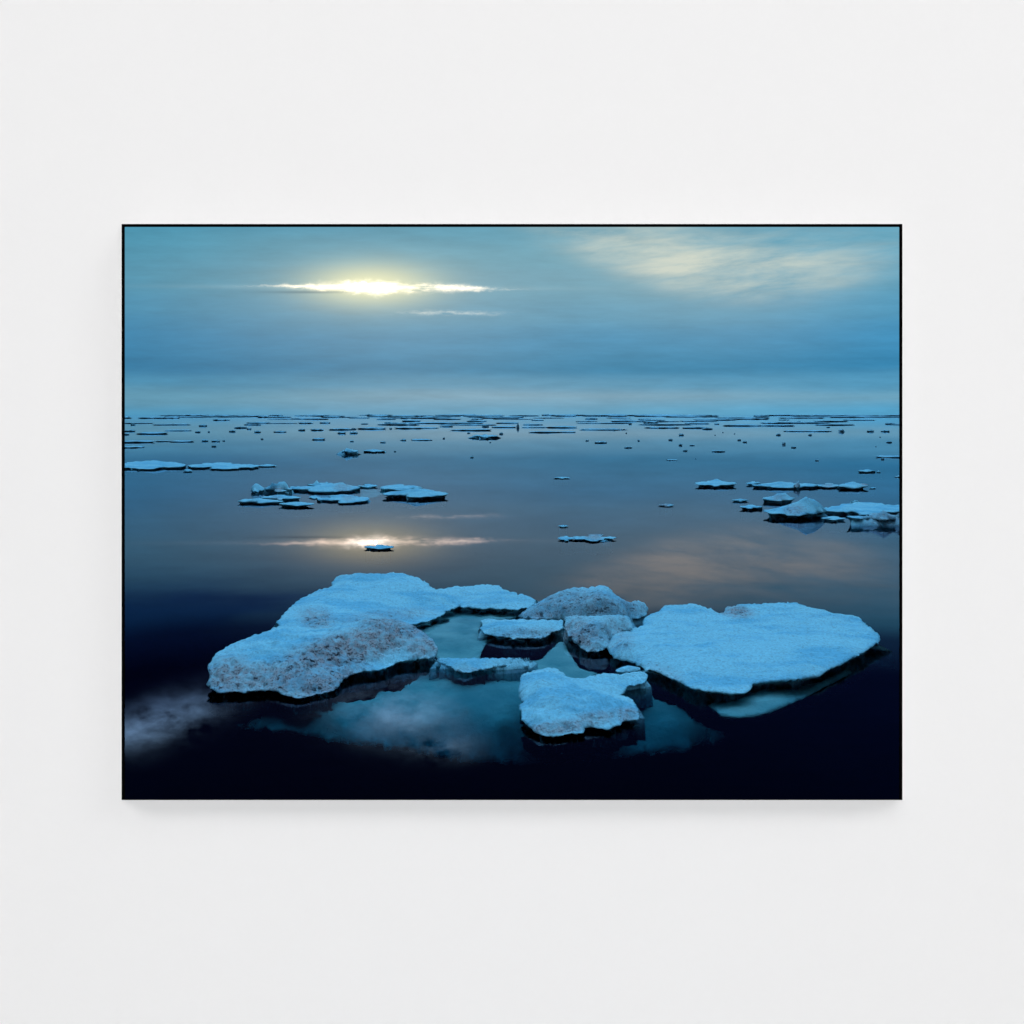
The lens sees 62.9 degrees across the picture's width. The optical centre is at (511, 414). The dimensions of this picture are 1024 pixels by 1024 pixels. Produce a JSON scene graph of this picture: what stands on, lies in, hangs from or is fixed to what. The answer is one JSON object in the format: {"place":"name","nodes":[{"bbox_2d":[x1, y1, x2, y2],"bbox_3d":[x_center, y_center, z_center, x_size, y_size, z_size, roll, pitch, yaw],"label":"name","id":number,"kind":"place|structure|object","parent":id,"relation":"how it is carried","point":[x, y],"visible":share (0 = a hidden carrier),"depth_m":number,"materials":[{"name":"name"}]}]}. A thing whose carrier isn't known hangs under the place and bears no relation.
{"place":"outdoors","nodes":[
{"label":"outdoors","id":0,"kind":"place"},
{"bbox_2d":[0,0,1023,1023],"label":"wall","id":1,"kind":"structure","parent":0,"point":[117,114],"depth_m":3.15,"materials":[{"name":"paint"}]},
{"bbox_2d":[122,224,901,799],"bbox_3d":[0.000,0.367,3.075,2.934,2.166,0.150,0,0,0],"label":"picture frame","id":2,"kind":"object","parent":1,"relation":"attached to","point":[124,226],"visible":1,"depth_m":3.00,"materials":[{"name":"black paint"}]},
{"bbox_2d":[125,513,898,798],"bbox_3d":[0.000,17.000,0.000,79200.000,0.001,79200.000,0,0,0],"label":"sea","id":3,"kind":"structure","parent":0,"point":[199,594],"depth_m":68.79,"materials":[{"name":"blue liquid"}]},
{"bbox_2d":[125,415,898,522],"bbox_3d":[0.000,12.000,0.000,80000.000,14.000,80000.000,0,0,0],"label":"sea","id":4,"kind":"structure","parent":0,"point":[515,470],"depth_m":84.04,"materials":[{"name":"liquid"}]},
{"bbox_2d":[125,446,144,447],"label":"distant ice floe","id":5,"kind":"object","parent":4,"relation":"on","point":[134,446],"visible":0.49,"depth_m":126.52,"materials":[{"name":"blue ice"}]},
{"bbox_2d":[125,440,154,442],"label":"distant ice floe","id":6,"kind":"object","parent":4,"relation":"on","point":[143,441],"visible":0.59,"depth_m":150.03,"materials":[{"name":"ice"}]},
{"bbox_2d":[136,432,166,433],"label":"distant ice floe","id":7,"kind":"object","parent":4,"relation":"on","point":[152,433],"visible":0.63,"depth_m":216.31,"materials":[{"name":"ice"}]},
{"bbox_2d":[125,460,185,469],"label":"ice floe","id":8,"kind":"object","parent":4,"relation":"on","point":[148,465],"visible":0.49,"depth_m":78.09,"materials":[{"name":"ice"}]},
{"bbox_2d":[152,424,190,424],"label":"distant ice floe","id":9,"kind":"object","parent":4,"relation":"on","point":[171,424],"visible":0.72,"depth_m":409.02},
{"bbox_2d":[170,440,192,441],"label":"distant ice floe","id":10,"kind":"object","parent":4,"relation":"on","point":[182,441],"visible":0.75,"depth_m":153.02,"materials":[{"name":"ice"}]},
{"bbox_2d":[187,462,258,469],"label":"ice floe","id":11,"kind":"object","parent":4,"relation":"on","point":[221,466],"visible":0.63,"depth_m":78.21,"materials":[{"name":"ice"}]},
{"bbox_2d":[210,416,251,416],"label":"distant ice floe","id":12,"kind":"object","parent":4,"relation":"on","point":[230,416],"visible":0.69,"depth_m":1910.59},
{"bbox_2d":[251,483,264,493],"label":"ice floe","id":13,"kind":"object","parent":4,"relation":"on","point":[256,488],"visible":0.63,"depth_m":53.82,"materials":[{"name":"white ice"}]},
{"bbox_2d":[238,498,282,503],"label":"ice floe","id":14,"kind":"object","parent":4,"relation":"on","point":[260,501],"visible":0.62,"depth_m":47.06,"materials":[{"name":"ice"}]},
{"bbox_2d":[259,464,276,466],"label":"ice floe","id":15,"kind":"object","parent":4,"relation":"on","point":[267,465],"visible":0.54,"depth_m":80.39,"materials":[{"name":"ice"}]},
{"bbox_2d":[264,482,293,494],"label":"ice floe","id":16,"kind":"object","parent":4,"relation":"on","point":[280,488],"visible":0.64,"depth_m":53.05,"materials":[{"name":"white ice"}]},
{"bbox_2d":[259,495,300,500],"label":"ice floe","id":17,"kind":"object","parent":4,"relation":"on","point":[279,497],"visible":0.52,"depth_m":48.94,"materials":[{"name":"white ice"}]},
{"bbox_2d":[279,502,313,506],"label":"ice floe","id":18,"kind":"object","parent":4,"relation":"on","point":[296,504],"visible":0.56,"depth_m":45.53,"materials":[{"name":"ice"}]},
{"bbox_2d":[206,618,437,720],"bbox_3d":[-3.611,4.827,16.340,4.334,1.046,3.544,0,0,0],"label":"ice floe","id":19,"kind":"object","parent":4,"relation":"on","point":[290,672],"visible":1,"depth_m":16.00,"materials":[{"name":"ice"}]},
{"bbox_2d":[290,482,359,492],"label":"ice floe","id":20,"kind":"object","parent":4,"relation":"on","point":[340,487],"visible":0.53,"depth_m":54.38,"materials":[{"name":"ice"}]},
{"bbox_2d":[329,428,350,429],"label":"distant ice floe","id":21,"kind":"object","parent":4,"relation":"on","point":[340,429],"visible":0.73,"depth_m":275.94,"materials":[{"name":"ice"}]},
{"bbox_2d":[317,494,369,503],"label":"ice floe","id":22,"kind":"object","parent":4,"relation":"on","point":[344,499],"visible":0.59,"depth_m":48.24,"materials":[{"name":"ice"}]},
{"bbox_2d":[337,448,358,454],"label":"ice floe","id":23,"kind":"object","parent":4,"relation":"on","point":[347,451],"visible":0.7,"depth_m":105.54,"materials":[{"name":"ice"}]},
{"bbox_2d":[358,484,377,487],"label":"ice floe","id":24,"kind":"object","parent":4,"relation":"on","point":[368,486],"visible":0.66,"depth_m":57.46,"materials":[{"name":"ice"}]},
{"bbox_2d":[357,427,385,428],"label":"distant ice floe","id":25,"kind":"object","parent":4,"relation":"on","point":[372,428],"visible":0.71,"depth_m":291.11,"materials":[{"name":"ice"}]},
{"bbox_2d":[364,449,385,452],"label":"ice floe","id":26,"kind":"object","parent":4,"relation":"on","point":[374,450],"visible":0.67,"depth_m":111.61,"materials":[{"name":"ice"}]},
{"bbox_2d":[364,545,393,563],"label":"ice floe","id":27,"kind":"object","parent":4,"relation":"on","point":[380,554],"visible":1,"depth_m":31.13,"materials":[{"name":"blue ice"}]},
{"bbox_2d":[379,484,422,490],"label":"ice floe","id":28,"kind":"object","parent":4,"relation":"on","point":[399,487],"visible":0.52,"depth_m":55.08,"materials":[{"name":"white ice"}]},
{"bbox_2d":[391,415,414,416],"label":"distant ice floe","id":29,"kind":"object","parent":4,"relation":"on","point":[403,416],"visible":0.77,"depth_m":2295.00,"materials":[{"name":"blue ice"}]},
{"bbox_2d":[274,572,537,629],"bbox_3d":[-3.257,4.838,21.016,6.970,1.023,4.986,0,0,-43],"label":"ice floe","id":30,"kind":"object","parent":4,"relation":"on","point":[417,602],"visible":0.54,"depth_m":21.15,"materials":[{"name":"white ice"}]},
{"bbox_2d":[396,423,419,424],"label":"distant ice floe","id":31,"kind":"object","parent":4,"relation":"on","point":[406,424],"visible":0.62,"depth_m":408.18,"materials":[{"name":"blue ice"}]},
{"bbox_2d":[397,427,422,428],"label":"distant ice floe","id":32,"kind":"object","parent":4,"relation":"on","point":[410,427],"visible":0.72,"depth_m":300.31,"materials":[{"name":"ice"}]},
{"bbox_2d":[382,488,447,499],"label":"ice floe","id":33,"kind":"object","parent":4,"relation":"on","point":[414,493],"visible":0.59,"depth_m":50.18,"materials":[{"name":"white ice"}]},
{"bbox_2d":[407,422,451,422],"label":"distant ice floe","id":34,"kind":"object","parent":4,"relation":"on","point":[429,422],"visible":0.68,"depth_m":482.31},
{"bbox_2d":[412,417,450,417],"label":"distant ice floe","id":35,"kind":"object","parent":4,"relation":"on","point":[431,417],"visible":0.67,"depth_m":1185.07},
{"bbox_2d":[436,414,470,415],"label":"distant ice floe","id":36,"kind":"object","parent":4,"relation":"on","point":[452,414],"visible":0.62,"depth_m":5144.46,"materials":[{"name":"ice"}]},
{"bbox_2d":[439,424,473,424],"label":"distant ice floe","id":37,"kind":"object","parent":4,"relation":"on","point":[456,424],"visible":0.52,"depth_m":407.18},
{"bbox_2d":[419,612,515,658],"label":"sunken ice","id":38,"kind":"structure","parent":4,"relation":"in","point":[456,636],"depth_m":19.20,"materials":[{"name":"teal ice"}]},
{"bbox_2d":[452,429,490,430],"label":"distant ice floe","id":39,"kind":"object","parent":4,"relation":"on","point":[471,430],"visible":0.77,"depth_m":263.50,"materials":[{"name":"ice"}]},
{"bbox_2d":[429,657,537,685],"bbox_3d":[-0.549,5.075,16.496,2.179,0.550,0.959,0,0,0],"label":"ice floe","id":40,"kind":"object","parent":4,"relation":"on","point":[467,671],"visible":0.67,"depth_m":16.43,"materials":[{"name":"white ice"}]},
{"bbox_2d":[469,434,499,438],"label":"ice floe","id":41,"kind":"object","parent":4,"relation":"on","point":[484,436],"visible":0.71,"depth_m":177.96,"materials":[{"name":"ice"}]},
{"bbox_2d":[464,415,504,415],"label":"distant ice floe","id":42,"kind":"object","parent":4,"relation":"on","point":[484,415],"visible":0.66,"depth_m":2790.77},
{"bbox_2d":[257,674,724,763],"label":"sunken ice","id":43,"kind":"structure","parent":4,"relation":"in","point":[442,717],"depth_m":14.87,"materials":[{"name":"teal ice"}]},
{"bbox_2d":[482,417,520,417],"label":"distant ice floe","id":44,"kind":"object","parent":4,"relation":"on","point":[501,417],"visible":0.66,"depth_m":1215.51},
{"bbox_2d":[492,426,515,427],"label":"distant ice floe","id":45,"kind":"object","parent":4,"relation":"on","point":[503,426],"visible":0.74,"depth_m":327.32,"materials":[{"name":"ice"}]},
{"bbox_2d":[477,618,564,658],"bbox_3d":[0.259,5.032,19.040,2.091,0.637,1.600,0,0,0],"label":"ice floe","id":46,"kind":"object","parent":4,"relation":"on","point":[525,638],"visible":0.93,"depth_m":18.70,"materials":[{"name":"white ice"}]},
{"bbox_2d":[509,415,539,415],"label":"distant ice floe","id":47,"kind":"object","parent":4,"relation":"on","point":[524,415],"visible":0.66,"depth_m":3444.79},
{"bbox_2d":[530,431,559,432],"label":"distant ice floe","id":48,"kind":"object","parent":4,"relation":"on","point":[544,432],"visible":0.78,"depth_m":233.42,"materials":[{"name":"ice"}]},
{"bbox_2d":[548,426,576,427],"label":"distant ice floe","id":49,"kind":"object","parent":4,"relation":"on","point":[563,427],"visible":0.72,"depth_m":319.19,"materials":[{"name":"ice"}]},
{"bbox_2d":[559,525,566,536],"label":"ice floe","id":50,"kind":"object","parent":4,"relation":"on","point":[563,529],"visible":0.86,"depth_m":37.28,"materials":[{"name":"blue ice"}]},
{"bbox_2d":[533,642,596,677],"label":"sunken ice","id":51,"kind":"structure","parent":4,"relation":"in","point":[559,657],"depth_m":17.19,"materials":[{"name":"teal ice"}]},
{"bbox_2d":[558,536,574,553],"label":"ice floe","id":52,"kind":"object","parent":4,"relation":"on","point":[566,544],"visible":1,"depth_m":33.26,"materials":[{"name":"blue ice"}]},
{"bbox_2d":[518,585,647,627],"bbox_3d":[1.679,4.775,20.108,3.125,1.150,1.500,0,0,11],"label":"ice floe","id":53,"kind":"object","parent":4,"relation":"on","point":[599,600],"visible":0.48,"depth_m":20.09,"materials":[{"name":"white ice"}]},
{"bbox_2d":[518,667,652,761],"bbox_3d":[1.352,4.956,14.277,2.483,0.788,2.921,0,0,0],"label":"ice floe","id":54,"kind":"object","parent":4,"relation":"on","point":[564,717],"visible":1,"depth_m":13.68,"materials":[{"name":"white ice"}]},
{"bbox_2d":[574,534,615,554],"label":"ice floe","id":55,"kind":"object","parent":4,"relation":"on","point":[593,544],"visible":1,"depth_m":33.38,"materials":[{"name":"ice"}]},
{"bbox_2d":[563,614,636,671],"bbox_3d":[2.046,4.913,18.177,1.852,0.875,1.652,0,0,0],"label":"ice floe","id":56,"kind":"object","parent":4,"relation":"on","point":[586,639],"visible":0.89,"depth_m":18.01,"materials":[{"name":"white ice"}]},
{"bbox_2d":[580,428,626,429],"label":"distant ice floe","id":57,"kind":"object","parent":4,"relation":"on","point":[602,429],"visible":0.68,"depth_m":273.79,"materials":[{"name":"ice"}]},
{"bbox_2d":[612,420,636,421],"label":"distant ice floe","id":58,"kind":"object","parent":4,"relation":"on","point":[625,421],"visible":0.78,"depth_m":603.99,"materials":[{"name":"ice"}]},
{"bbox_2d":[615,666,639,674],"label":"ice floe","id":59,"kind":"object","parent":4,"relation":"on","point":[625,669],"visible":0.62,"depth_m":16.18,"materials":[{"name":"white ice"}]},
{"bbox_2d":[638,424,690,424],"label":"distant ice floe","id":60,"kind":"object","parent":4,"relation":"on","point":[664,424],"visible":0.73,"depth_m":410.45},
{"bbox_2d":[659,504,672,515],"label":"ice floe","id":61,"kind":"object","parent":4,"relation":"on","point":[666,505],"visible":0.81,"depth_m":45.66,"materials":[{"name":"blue ice"}]},
{"bbox_2d":[685,420,715,421],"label":"distant ice floe","id":62,"kind":"object","parent":4,"relation":"on","point":[701,421],"visible":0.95,"depth_m":615.10,"materials":[{"name":"ice"}]},
{"bbox_2d":[694,419,735,419],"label":"distant ice floe","id":63,"kind":"object","parent":4,"relation":"on","point":[714,419],"visible":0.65,"depth_m":771.23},
{"bbox_2d":[695,479,736,487],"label":"ice floe","id":64,"kind":"object","parent":4,"relation":"on","point":[715,483],"visible":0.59,"depth_m":58.12,"materials":[{"name":"ice"}]},
{"bbox_2d":[717,417,756,417],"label":"distant ice floe","id":65,"kind":"object","parent":4,"relation":"on","point":[736,417],"visible":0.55,"depth_m":1140.53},
{"bbox_2d":[731,499,748,501],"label":"ice floe","id":66,"kind":"object","parent":4,"relation":"on","point":[739,500],"visible":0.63,"depth_m":48.06,"materials":[{"name":"white ice"}]},
{"bbox_2d":[723,424,760,425],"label":"distant ice floe","id":67,"kind":"object","parent":4,"relation":"on","point":[742,425],"visible":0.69,"depth_m":371.88,"materials":[{"name":"ice"}]},
{"bbox_2d":[607,602,894,720],"bbox_3d":[4.825,4.941,17.946,6.605,0.818,4.824,0,0,-42],"label":"ice floe","id":68,"kind":"object","parent":4,"relation":"on","point":[694,659],"visible":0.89,"depth_m":16.99,"materials":[{"name":"white ice"}]},
{"bbox_2d":[708,668,856,720],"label":"sunken ice","id":69,"kind":"structure","parent":68,"relation":"attached to","point":[759,703],"depth_m":14.90,"materials":[{"name":"teal ice"}]},
{"bbox_2d":[739,505,762,519],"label":"ice floe","id":70,"kind":"object","parent":4,"relation":"on","point":[748,507],"visible":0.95,"depth_m":44.28,"materials":[{"name":"ice"}]},
{"bbox_2d":[746,481,760,485],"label":"ice floe","id":71,"kind":"object","parent":4,"relation":"on","point":[751,483],"visible":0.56,"depth_m":59.35,"materials":[{"name":"blue ice"}]},
{"bbox_2d":[761,424,793,425],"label":"distant ice floe","id":72,"kind":"object","parent":4,"relation":"on","point":[776,425],"visible":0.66,"depth_m":370.83,"materials":[{"name":"ice"}]},
{"bbox_2d":[762,493,794,502],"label":"ice floe","id":73,"kind":"object","parent":4,"relation":"on","point":[781,498],"visible":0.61,"depth_m":47.59,"materials":[{"name":"ice"}]},
{"bbox_2d":[769,414,796,415],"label":"distant ice floe","id":74,"kind":"object","parent":4,"relation":"on","point":[783,415],"visible":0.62,"depth_m":4999.31,"materials":[{"name":"ice"}]},
{"bbox_2d":[752,481,817,488],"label":"ice floe","id":75,"kind":"object","parent":4,"relation":"on","point":[781,485],"visible":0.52,"depth_m":57.03,"materials":[{"name":"ice"}]},
{"bbox_2d":[794,481,799,489],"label":"ice floe","id":76,"kind":"object","parent":75,"relation":"on","point":[796,485],"visible":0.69,"depth_m":56.26,"materials":[{"name":"ice"}]},
{"bbox_2d":[763,497,827,529],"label":"ice floe","id":77,"kind":"object","parent":4,"relation":"on","point":[805,507],"visible":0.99,"depth_m":40.86,"materials":[{"name":"ice"}]},
{"bbox_2d":[785,430,805,431],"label":"distant ice floe","id":78,"kind":"object","parent":4,"relation":"on","point":[795,430],"visible":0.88,"depth_m":248.96,"materials":[{"name":"ice"}]},
{"bbox_2d":[784,417,820,417],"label":"distant ice floe","id":79,"kind":"object","parent":4,"relation":"on","point":[802,417],"visible":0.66,"depth_m":1197.53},
{"bbox_2d":[791,422,830,422],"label":"distant ice floe","id":80,"kind":"object","parent":4,"relation":"on","point":[808,422],"visible":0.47,"depth_m":495.69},
{"bbox_2d":[793,416,838,416],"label":"distant ice floe","id":81,"kind":"object","parent":4,"relation":"on","point":[815,416],"visible":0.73,"depth_m":1976.80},
{"bbox_2d":[805,430,830,431],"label":"distant ice floe","id":82,"kind":"object","parent":4,"relation":"on","point":[817,431],"visible":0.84,"depth_m":248.38,"materials":[{"name":"ice"}]},
{"bbox_2d":[817,483,838,488],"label":"ice floe","id":83,"kind":"object","parent":4,"relation":"on","point":[829,485],"visible":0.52,"depth_m":57.75,"materials":[{"name":"ice"}]},
{"bbox_2d":[814,420,846,421],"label":"distant ice floe","id":84,"kind":"object","parent":4,"relation":"on","point":[830,421],"visible":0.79,"depth_m":602.59,"materials":[{"name":"ice"}]},
{"bbox_2d":[822,516,845,531],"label":"ice floe","id":85,"kind":"object","parent":4,"relation":"on","point":[831,524],"visible":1,"depth_m":39.53,"materials":[{"name":"ice"}]},
{"bbox_2d":[815,424,854,424],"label":"distant ice floe","id":86,"kind":"object","parent":4,"relation":"on","point":[834,424],"visible":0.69,"depth_m":400.73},
{"bbox_2d":[835,482,867,489],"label":"ice floe","id":87,"kind":"object","parent":4,"relation":"on","point":[852,485],"visible":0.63,"depth_m":56.27,"materials":[{"name":"white ice"}]},
{"bbox_2d":[824,502,898,524],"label":"ice floe","id":88,"kind":"object","parent":4,"relation":"on","point":[862,508],"visible":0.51,"depth_m":42.25,"materials":[{"name":"ice"}]},
{"bbox_2d":[859,469,874,472],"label":"ice floe","id":89,"kind":"object","parent":4,"relation":"on","point":[866,470],"visible":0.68,"depth_m":72.43,"materials":[{"name":"ice"}]},
{"bbox_2d":[853,416,887,416],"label":"distant ice floe","id":90,"kind":"object","parent":4,"relation":"on","point":[870,416],"visible":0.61,"depth_m":1678.65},
{"bbox_2d":[847,510,898,536],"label":"ice floe","id":91,"kind":"object","parent":4,"relation":"on","point":[883,523],"visible":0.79,"depth_m":37.73,"materials":[{"name":"ice"}]},
{"bbox_2d":[876,455,898,457],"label":"distant ice floe","id":92,"kind":"object","parent":4,"relation":"on","point":[889,456],"visible":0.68,"depth_m":97.76,"materials":[{"name":"ice"}]},
{"bbox_2d":[125,227,898,414],"label":"sky","id":93,"kind":"structure","parent":0,"point":[219,320],"materials":[{"name":"blue"}]}
]}

